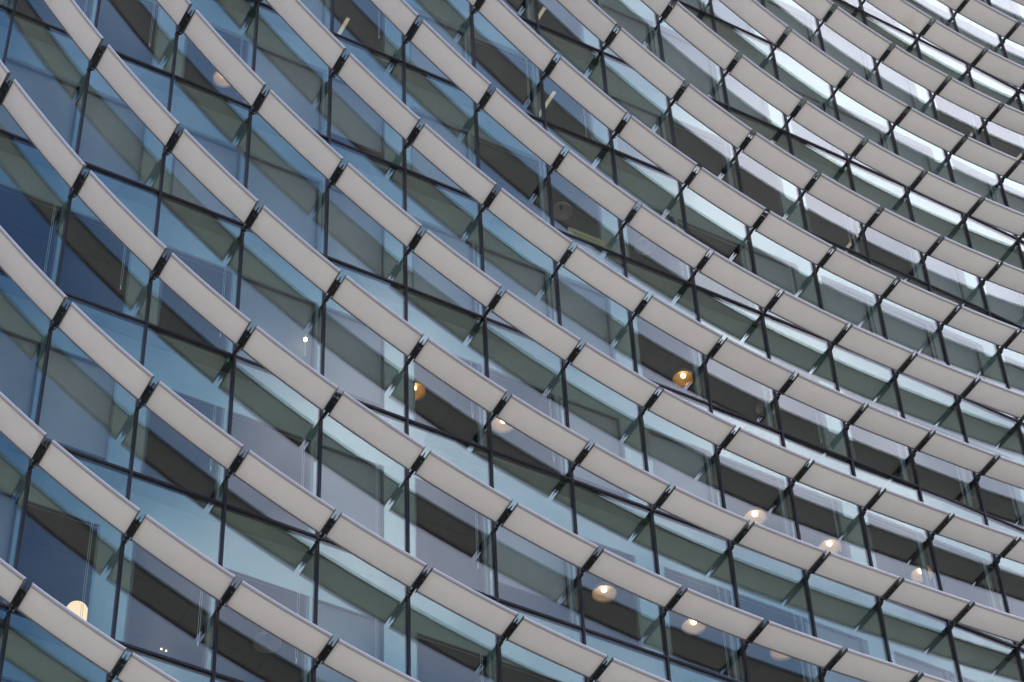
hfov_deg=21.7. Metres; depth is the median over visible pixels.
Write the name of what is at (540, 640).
sun louver
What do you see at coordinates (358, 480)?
window
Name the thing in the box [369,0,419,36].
sun louver
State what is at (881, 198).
window
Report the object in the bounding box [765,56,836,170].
window
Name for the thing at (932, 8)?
window
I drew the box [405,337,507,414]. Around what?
sun louver
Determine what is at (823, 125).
sun louver
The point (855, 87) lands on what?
sun louver
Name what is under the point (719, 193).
sun louver
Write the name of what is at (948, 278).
window
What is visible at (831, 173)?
window
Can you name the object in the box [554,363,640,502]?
window
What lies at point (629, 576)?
sun louver
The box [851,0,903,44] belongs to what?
window
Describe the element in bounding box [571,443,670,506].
sun louver
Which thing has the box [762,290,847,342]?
sun louver
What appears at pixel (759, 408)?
pendant lamp
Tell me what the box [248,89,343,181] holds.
sun louver
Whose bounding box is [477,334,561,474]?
window
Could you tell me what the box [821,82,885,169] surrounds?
window
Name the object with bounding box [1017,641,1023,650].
sun louver
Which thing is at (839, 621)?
window
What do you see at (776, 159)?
sun louver
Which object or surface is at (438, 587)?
sun louver
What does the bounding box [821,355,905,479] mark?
window
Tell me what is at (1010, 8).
window
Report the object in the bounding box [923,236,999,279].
sun louver
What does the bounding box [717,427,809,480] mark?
sun louver
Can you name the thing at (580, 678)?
window
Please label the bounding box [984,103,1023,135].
sun louver
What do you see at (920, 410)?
window
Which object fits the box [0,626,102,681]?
window
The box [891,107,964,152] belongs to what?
sun louver
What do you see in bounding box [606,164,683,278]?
window
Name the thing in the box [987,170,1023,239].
window
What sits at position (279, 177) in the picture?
window
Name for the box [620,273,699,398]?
window
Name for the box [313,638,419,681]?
sun louver
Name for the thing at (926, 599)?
sun louver
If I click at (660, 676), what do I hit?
window
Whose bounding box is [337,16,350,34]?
tube light
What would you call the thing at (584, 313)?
window
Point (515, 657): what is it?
window
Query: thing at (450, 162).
sun louver
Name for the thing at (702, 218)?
window
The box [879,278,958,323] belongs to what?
sun louver
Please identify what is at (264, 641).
pendant lamp
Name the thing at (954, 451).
sun louver
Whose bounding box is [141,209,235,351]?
window
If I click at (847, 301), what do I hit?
window
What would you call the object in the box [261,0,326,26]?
window
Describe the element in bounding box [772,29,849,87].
sun louver
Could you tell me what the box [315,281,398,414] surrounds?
window
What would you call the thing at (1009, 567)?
window
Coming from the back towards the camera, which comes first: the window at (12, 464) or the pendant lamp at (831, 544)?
the pendant lamp at (831, 544)
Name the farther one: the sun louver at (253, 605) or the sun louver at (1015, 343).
the sun louver at (1015, 343)
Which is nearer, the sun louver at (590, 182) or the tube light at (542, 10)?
the sun louver at (590, 182)
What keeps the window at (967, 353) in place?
in the glass office building
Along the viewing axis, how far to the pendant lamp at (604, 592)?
47.48 m
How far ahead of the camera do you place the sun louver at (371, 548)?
42.68 m
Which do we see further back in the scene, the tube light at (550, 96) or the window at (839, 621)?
the tube light at (550, 96)
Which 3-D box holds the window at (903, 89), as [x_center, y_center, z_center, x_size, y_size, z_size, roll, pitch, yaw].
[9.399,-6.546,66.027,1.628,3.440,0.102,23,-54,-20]
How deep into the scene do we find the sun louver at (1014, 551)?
52.16 m
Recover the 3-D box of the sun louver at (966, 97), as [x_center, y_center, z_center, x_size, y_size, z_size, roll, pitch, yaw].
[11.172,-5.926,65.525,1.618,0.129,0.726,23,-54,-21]
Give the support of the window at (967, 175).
in the glass office building
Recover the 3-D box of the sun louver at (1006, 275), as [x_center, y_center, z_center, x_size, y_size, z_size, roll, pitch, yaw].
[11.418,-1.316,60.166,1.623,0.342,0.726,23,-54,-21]
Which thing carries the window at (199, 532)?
in the glass office building
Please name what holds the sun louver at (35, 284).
attached to the glass office building
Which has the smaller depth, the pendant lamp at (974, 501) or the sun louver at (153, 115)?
the sun louver at (153, 115)
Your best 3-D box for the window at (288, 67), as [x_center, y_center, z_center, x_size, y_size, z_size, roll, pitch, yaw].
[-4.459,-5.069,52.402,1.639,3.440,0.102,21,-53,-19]
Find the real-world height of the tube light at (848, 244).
0.076 m
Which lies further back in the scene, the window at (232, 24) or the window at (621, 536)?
the window at (232, 24)
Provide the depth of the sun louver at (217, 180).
47.64 m
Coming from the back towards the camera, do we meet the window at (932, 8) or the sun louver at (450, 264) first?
the window at (932, 8)
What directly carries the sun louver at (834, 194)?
attached to the glass office building
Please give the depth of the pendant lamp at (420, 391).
49.01 m
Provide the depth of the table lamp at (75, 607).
40.51 m
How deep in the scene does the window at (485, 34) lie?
57.45 m
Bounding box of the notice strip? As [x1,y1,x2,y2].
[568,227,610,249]
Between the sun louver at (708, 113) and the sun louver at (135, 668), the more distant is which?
the sun louver at (708, 113)
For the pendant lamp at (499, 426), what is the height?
0.291 m
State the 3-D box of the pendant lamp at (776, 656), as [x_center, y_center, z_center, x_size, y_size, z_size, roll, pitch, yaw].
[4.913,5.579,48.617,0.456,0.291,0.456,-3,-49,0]
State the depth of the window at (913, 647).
49.38 m
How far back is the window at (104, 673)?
39.02 m
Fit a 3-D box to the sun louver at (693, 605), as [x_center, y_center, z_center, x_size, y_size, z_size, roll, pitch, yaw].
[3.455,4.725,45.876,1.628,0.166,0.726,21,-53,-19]
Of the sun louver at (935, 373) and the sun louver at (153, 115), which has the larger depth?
the sun louver at (935, 373)
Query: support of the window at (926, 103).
in the glass office building
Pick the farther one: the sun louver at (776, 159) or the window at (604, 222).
the sun louver at (776, 159)
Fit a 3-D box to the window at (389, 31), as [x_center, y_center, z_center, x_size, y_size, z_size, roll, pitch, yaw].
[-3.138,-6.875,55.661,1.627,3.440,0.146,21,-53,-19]
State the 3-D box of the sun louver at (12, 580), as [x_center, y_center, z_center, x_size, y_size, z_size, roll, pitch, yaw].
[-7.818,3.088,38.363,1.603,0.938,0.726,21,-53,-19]
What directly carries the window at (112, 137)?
in the glass office building
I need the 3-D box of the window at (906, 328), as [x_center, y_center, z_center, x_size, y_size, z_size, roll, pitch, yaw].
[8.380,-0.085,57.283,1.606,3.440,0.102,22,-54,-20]
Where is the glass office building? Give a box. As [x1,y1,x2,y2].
[0,0,1023,681]
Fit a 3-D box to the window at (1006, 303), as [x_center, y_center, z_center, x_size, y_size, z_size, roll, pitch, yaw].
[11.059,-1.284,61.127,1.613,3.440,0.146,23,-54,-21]
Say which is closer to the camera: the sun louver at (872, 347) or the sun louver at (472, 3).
the sun louver at (872, 347)
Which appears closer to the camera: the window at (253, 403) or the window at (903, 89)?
the window at (253, 403)
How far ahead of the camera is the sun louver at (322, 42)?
52.65 m
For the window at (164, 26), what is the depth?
51.30 m
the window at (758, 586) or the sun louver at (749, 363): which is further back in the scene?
the sun louver at (749, 363)
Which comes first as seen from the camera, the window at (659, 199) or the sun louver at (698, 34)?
the window at (659, 199)
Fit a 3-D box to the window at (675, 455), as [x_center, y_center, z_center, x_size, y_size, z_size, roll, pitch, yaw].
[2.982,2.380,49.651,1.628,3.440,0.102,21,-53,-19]
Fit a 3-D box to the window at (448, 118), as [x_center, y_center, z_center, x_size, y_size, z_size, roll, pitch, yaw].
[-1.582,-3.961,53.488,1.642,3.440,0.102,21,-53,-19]
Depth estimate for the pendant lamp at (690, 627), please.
48.13 m
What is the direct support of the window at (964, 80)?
in the glass office building
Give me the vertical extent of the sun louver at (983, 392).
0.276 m
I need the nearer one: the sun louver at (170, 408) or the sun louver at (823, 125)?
the sun louver at (170, 408)
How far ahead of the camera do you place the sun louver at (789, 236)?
56.20 m
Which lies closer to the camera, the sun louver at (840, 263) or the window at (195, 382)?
the window at (195, 382)
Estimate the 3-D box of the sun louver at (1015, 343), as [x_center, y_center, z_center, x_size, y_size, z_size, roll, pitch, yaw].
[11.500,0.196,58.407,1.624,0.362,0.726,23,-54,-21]
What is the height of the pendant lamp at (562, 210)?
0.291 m
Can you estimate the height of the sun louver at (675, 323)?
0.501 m
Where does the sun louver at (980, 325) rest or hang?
attached to the glass office building
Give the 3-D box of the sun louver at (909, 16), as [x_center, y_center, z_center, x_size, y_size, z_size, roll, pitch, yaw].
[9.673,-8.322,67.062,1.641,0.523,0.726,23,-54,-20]
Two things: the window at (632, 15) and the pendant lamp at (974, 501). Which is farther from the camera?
the window at (632, 15)
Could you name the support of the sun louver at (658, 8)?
attached to the glass office building
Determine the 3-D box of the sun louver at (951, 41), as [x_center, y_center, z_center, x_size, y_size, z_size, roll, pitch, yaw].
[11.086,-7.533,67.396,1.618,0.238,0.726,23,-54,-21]
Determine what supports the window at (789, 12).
in the glass office building
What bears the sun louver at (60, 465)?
attached to the glass office building
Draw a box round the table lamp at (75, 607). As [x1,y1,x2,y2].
[67,601,87,620]
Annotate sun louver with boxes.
[0,60,10,89]
[0,79,86,189]
[0,226,67,322]
[0,392,47,460]
[0,558,26,605]
[6,582,126,674]
[28,439,140,535]
[42,0,104,62]
[48,302,154,401]
[68,170,167,272]
[87,44,180,147]
[108,652,179,681]
[121,514,235,602]
[135,380,244,471]
[149,252,251,345]
[155,0,191,27]
[162,128,259,224]
[175,9,266,107]
[216,579,333,660]
[225,449,336,533]
[233,325,338,411]
[241,205,341,294]
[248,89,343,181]
[256,0,346,70]
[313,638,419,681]
[316,512,427,588]
[320,391,425,470]
[323,275,423,357]
[326,162,421,248]
[329,53,420,141]
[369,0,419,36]
[402,19,491,105]
[403,123,496,205]
[404,229,501,308]
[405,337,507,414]
[406,450,512,523]
[407,567,518,637]
[466,0,477,6]
[470,0,557,72]
[475,88,564,167]
[479,187,572,263]
[484,289,580,361]
[488,393,589,463]
[493,502,598,569]
[498,616,607,679]
[540,56,627,132]
[548,149,637,222]
[555,245,648,313]
[556,0,617,43]
[563,342,658,408]
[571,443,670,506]
[579,548,681,608]
[588,657,669,681]
[601,27,685,99]
[611,115,697,184]
[620,204,709,269]
[630,294,722,356]
[640,0,671,17]
[641,388,735,446]
[651,485,749,542]
[657,1,738,71]
[662,587,763,641]
[668,83,751,149]
[681,167,765,228]
[692,251,779,309]
[704,337,794,392]
[709,0,787,44]
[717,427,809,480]
[723,55,802,117]
[730,521,825,571]
[735,132,817,190]
[743,620,842,668]
[749,210,832,265]
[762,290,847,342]
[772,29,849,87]
[776,373,864,423]
[786,100,864,156]
[790,460,881,508]
[792,0,833,21]
[801,173,880,225]
[806,551,899,598]
[815,247,896,296]
[818,6,891,60]
[822,648,918,681]
[830,324,913,371]
[833,72,907,123]
[845,404,931,449]
[848,139,923,187]
[861,0,932,35]
[862,488,950,533]
[863,207,940,254]
[876,44,948,93]
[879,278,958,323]
[879,577,970,621]
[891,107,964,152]
[895,353,976,396]
[907,170,981,214]
[912,431,996,474]
[912,672,950,681]
[916,19,984,64]
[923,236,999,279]
[930,514,1016,556]
[932,77,1001,119]
[937,0,964,11]
[940,305,1017,347]
[948,136,1017,176]
[949,602,1023,643]
[953,0,1017,37]
[957,378,1023,419]
[964,197,1023,236]
[968,49,1023,88]
[976,455,1023,489]
[981,261,1023,294]
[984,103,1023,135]
[996,537,1023,564]
[999,329,1023,354]
[1001,160,1023,184]
[1002,22,1023,46]
[1012,0,1023,5]
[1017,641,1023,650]
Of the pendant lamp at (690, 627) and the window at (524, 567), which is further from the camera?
the pendant lamp at (690, 627)
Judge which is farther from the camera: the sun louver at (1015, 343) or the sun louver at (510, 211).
the sun louver at (1015, 343)
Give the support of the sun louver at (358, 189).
attached to the glass office building
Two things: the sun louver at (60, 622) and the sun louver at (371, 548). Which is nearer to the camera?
the sun louver at (60, 622)
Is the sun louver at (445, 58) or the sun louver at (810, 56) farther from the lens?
the sun louver at (810, 56)
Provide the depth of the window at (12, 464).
40.67 m
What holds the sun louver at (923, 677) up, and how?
attached to the glass office building
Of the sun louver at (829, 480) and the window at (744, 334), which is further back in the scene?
the window at (744, 334)
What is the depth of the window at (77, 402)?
43.01 m
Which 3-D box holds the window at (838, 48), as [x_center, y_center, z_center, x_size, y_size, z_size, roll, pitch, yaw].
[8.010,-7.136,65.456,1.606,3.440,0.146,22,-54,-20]
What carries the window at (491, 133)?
in the glass office building
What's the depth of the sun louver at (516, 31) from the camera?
56.59 m
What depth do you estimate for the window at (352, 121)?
52.77 m
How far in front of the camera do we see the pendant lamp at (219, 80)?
53.06 m
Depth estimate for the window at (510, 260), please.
51.80 m
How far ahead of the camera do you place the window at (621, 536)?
47.16 m
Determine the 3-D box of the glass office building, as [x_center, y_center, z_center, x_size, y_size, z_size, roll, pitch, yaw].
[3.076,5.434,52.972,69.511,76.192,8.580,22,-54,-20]
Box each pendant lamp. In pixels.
[213,71,230,87]
[253,630,280,652]
[415,380,425,400]
[491,415,513,433]
[553,201,572,220]
[592,582,616,602]
[634,237,654,254]
[672,369,692,387]
[681,618,706,634]
[744,507,766,525]
[755,398,774,415]
[770,650,790,660]
[819,537,841,555]
[910,565,932,582]
[958,495,978,508]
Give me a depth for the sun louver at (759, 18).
62.68 m
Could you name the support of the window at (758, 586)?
in the glass office building
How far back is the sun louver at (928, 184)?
61.26 m
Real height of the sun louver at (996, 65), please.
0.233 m
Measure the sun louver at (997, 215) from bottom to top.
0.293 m
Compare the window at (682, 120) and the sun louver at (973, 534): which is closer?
the sun louver at (973, 534)
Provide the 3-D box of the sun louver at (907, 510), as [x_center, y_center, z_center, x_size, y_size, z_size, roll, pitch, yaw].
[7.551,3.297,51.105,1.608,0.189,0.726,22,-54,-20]
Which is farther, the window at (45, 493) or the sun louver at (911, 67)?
the sun louver at (911, 67)
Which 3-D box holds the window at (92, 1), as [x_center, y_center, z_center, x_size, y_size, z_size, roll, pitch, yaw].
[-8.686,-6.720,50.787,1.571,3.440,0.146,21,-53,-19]
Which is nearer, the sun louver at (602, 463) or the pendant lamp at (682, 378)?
the sun louver at (602, 463)
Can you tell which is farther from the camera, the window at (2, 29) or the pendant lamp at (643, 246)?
the pendant lamp at (643, 246)
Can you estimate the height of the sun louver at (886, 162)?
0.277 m
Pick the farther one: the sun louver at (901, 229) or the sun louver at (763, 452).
the sun louver at (901, 229)
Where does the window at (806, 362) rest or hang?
in the glass office building
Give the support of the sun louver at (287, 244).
attached to the glass office building
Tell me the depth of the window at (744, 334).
53.88 m
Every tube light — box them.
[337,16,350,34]
[533,5,546,21]
[539,89,556,117]
[845,232,859,247]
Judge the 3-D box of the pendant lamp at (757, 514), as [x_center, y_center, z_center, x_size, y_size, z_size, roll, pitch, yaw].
[4.681,3.313,51.409,0.456,0.291,0.456,-3,-49,0]
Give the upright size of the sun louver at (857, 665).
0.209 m
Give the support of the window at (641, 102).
in the glass office building
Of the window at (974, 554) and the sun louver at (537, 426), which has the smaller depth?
the sun louver at (537, 426)
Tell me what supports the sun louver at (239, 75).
attached to the glass office building
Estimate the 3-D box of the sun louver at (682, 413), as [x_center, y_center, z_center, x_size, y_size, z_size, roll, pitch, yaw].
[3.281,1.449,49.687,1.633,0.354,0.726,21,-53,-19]
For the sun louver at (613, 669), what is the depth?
43.41 m
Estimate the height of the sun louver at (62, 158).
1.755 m
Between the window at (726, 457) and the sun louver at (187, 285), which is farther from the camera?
the window at (726, 457)
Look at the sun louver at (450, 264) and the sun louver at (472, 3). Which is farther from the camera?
the sun louver at (472, 3)
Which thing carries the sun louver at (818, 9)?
attached to the glass office building
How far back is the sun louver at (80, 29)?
48.84 m
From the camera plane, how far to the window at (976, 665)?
50.05 m
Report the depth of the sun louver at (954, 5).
69.46 m
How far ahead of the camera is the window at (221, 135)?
49.70 m
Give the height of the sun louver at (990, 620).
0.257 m
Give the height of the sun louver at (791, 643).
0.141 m
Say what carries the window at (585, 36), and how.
in the glass office building
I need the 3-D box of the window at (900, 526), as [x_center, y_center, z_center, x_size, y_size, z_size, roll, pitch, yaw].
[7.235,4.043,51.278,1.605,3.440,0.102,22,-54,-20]
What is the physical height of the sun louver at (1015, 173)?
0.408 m
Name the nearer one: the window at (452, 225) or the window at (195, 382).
the window at (195, 382)
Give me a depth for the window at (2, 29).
48.82 m
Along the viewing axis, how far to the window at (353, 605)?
42.63 m
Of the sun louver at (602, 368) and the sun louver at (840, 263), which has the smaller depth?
the sun louver at (602, 368)
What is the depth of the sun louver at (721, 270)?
53.92 m
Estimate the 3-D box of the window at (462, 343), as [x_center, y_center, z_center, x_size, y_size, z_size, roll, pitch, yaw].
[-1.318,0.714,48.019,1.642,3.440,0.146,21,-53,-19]
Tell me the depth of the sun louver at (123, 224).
45.42 m
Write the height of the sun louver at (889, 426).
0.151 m
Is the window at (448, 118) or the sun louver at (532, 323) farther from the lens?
the window at (448, 118)
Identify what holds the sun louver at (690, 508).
attached to the glass office building
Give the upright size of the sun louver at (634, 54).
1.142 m
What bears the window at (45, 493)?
in the glass office building
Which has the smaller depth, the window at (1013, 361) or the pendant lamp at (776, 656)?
the pendant lamp at (776, 656)
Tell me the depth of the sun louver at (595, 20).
58.69 m
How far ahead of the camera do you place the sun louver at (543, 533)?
45.11 m
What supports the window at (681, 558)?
in the glass office building
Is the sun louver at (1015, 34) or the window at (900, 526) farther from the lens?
the sun louver at (1015, 34)
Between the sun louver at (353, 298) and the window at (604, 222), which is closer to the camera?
the sun louver at (353, 298)
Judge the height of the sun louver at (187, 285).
1.112 m
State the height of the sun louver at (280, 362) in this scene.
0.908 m
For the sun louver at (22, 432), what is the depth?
40.60 m
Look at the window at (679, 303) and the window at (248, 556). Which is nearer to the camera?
the window at (248, 556)
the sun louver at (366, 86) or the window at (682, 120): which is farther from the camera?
the window at (682, 120)
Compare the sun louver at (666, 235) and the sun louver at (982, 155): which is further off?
the sun louver at (982, 155)
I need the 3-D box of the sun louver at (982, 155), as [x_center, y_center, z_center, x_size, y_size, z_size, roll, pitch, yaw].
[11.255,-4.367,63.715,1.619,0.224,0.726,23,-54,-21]
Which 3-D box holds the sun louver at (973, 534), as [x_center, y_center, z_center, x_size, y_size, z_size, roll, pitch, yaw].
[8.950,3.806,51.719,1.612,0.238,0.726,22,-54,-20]
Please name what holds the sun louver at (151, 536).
attached to the glass office building
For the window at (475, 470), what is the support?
in the glass office building
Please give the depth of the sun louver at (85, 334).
42.86 m
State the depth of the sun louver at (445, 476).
44.91 m
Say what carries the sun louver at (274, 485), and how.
attached to the glass office building
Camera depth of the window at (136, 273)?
46.06 m
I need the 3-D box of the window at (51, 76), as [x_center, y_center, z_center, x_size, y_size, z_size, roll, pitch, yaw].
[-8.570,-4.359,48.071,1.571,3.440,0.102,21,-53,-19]
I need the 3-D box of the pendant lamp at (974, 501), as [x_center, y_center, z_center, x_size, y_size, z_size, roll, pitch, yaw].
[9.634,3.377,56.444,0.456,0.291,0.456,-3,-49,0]
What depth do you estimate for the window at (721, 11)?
63.80 m
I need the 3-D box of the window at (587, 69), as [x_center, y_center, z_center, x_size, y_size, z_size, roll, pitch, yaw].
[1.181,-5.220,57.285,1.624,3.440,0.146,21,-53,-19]
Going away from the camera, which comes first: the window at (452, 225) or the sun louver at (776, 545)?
the sun louver at (776, 545)
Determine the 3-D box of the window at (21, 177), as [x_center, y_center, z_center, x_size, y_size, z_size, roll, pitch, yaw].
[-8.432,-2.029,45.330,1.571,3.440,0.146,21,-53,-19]
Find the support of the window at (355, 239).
in the glass office building
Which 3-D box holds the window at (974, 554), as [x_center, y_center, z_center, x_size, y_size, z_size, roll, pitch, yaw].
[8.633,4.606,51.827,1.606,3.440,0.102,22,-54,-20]
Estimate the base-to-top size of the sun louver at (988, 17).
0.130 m
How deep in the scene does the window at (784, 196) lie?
58.89 m
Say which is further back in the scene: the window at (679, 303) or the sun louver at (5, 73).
the window at (679, 303)
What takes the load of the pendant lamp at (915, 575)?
hanging from the glass office building
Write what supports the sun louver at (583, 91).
attached to the glass office building
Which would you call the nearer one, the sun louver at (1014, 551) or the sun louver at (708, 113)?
the sun louver at (1014, 551)
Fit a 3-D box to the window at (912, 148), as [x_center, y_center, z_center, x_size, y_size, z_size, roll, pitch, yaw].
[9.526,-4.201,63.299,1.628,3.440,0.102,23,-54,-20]
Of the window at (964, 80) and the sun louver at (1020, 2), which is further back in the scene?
the sun louver at (1020, 2)
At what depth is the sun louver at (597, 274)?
51.53 m
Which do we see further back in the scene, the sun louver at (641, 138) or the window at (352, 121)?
the sun louver at (641, 138)
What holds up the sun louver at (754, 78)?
attached to the glass office building
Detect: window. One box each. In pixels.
[0,25,6,59]
[0,28,85,148]
[0,150,66,281]
[0,290,46,419]
[0,447,26,602]
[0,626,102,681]
[5,457,121,634]
[11,0,94,22]
[32,318,138,467]
[53,185,152,318]
[73,59,165,187]
[92,0,172,71]
[102,669,119,681]
[107,490,215,668]
[125,341,226,499]
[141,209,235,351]
[155,92,243,219]
[168,0,250,102]
[206,522,308,681]
[218,373,313,531]
[228,241,317,369]
[237,123,320,251]
[245,17,324,133]
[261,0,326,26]
[305,554,399,681]
[310,406,398,546]
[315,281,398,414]
[319,162,397,281]
[322,55,397,164]
[326,0,396,57]
[397,0,466,79]
[397,78,469,190]
[398,185,475,312]
[398,303,481,444]
[399,445,486,593]
[399,585,490,681]
[465,10,535,115]
[468,107,543,219]
[473,215,550,325]
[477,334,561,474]
[482,467,572,622]
[489,632,576,681]
[528,0,593,63]
[533,47,603,143]
[540,147,614,251]
[546,255,625,365]
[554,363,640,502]
[564,496,655,651]
[576,657,657,681]
[592,0,656,91]
[596,66,664,166]
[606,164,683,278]
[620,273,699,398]
[630,401,713,513]
[643,525,736,679]
[648,8,717,100]
[658,674,679,681]
[659,93,731,185]
[672,191,750,306]
[687,300,769,425]
[702,0,760,53]
[705,431,787,534]
[712,35,778,144]
[720,553,810,681]
[724,133,795,224]
[737,220,810,323]
[754,327,838,452]
[756,0,812,56]
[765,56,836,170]
[778,461,858,561]
[782,147,856,251]
[795,581,876,681]
[803,258,874,333]
[806,11,869,81]
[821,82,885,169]
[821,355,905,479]
[840,172,915,277]
[848,490,928,586]
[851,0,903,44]
[863,38,925,113]
[866,290,935,359]
[868,608,947,680]
[878,115,950,222]
[885,381,970,506]
[898,199,974,303]
[903,0,945,48]
[909,49,977,138]
[916,527,1001,638]
[926,317,1001,412]
[934,146,1003,230]
[939,2,994,51]
[939,635,1011,681]
[947,407,1023,528]
[955,225,1023,326]
[960,75,1023,159]
[980,0,1023,22]
[981,550,1023,640]
[985,341,1023,421]
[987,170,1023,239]
[988,30,1023,98]
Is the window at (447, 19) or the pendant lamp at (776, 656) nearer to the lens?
the pendant lamp at (776, 656)
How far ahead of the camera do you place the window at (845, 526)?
51.13 m
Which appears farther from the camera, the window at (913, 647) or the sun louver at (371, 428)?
the window at (913, 647)
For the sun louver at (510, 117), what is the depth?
53.99 m
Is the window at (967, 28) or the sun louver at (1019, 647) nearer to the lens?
the sun louver at (1019, 647)
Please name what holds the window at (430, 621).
in the glass office building
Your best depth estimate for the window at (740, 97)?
61.38 m
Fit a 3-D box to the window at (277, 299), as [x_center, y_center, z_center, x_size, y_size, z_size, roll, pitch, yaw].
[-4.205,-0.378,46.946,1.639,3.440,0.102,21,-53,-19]
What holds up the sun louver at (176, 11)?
attached to the glass office building
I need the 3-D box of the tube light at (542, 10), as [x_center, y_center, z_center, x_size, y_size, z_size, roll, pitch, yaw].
[0.464,-7.215,61.279,0.100,0.076,1.250,21,-53,-19]
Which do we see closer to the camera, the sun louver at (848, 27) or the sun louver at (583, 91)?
the sun louver at (583, 91)
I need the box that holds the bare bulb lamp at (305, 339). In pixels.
[304,334,306,356]
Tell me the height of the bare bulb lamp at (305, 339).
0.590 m
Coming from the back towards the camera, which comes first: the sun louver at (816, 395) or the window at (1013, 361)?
the window at (1013, 361)
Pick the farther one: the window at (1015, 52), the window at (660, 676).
the window at (1015, 52)
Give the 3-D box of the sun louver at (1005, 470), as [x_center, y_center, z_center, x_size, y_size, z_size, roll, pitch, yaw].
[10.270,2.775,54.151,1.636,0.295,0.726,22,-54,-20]
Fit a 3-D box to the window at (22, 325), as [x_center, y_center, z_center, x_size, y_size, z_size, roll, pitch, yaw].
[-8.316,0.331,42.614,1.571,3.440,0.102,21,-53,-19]
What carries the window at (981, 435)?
in the glass office building
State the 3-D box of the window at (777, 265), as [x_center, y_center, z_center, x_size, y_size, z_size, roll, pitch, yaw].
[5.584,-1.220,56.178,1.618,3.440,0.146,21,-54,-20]
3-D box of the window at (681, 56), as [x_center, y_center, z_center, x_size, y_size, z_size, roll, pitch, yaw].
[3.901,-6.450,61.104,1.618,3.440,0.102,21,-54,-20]
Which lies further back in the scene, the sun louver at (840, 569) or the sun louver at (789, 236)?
the sun louver at (789, 236)
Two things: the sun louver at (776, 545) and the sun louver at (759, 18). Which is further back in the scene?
the sun louver at (759, 18)

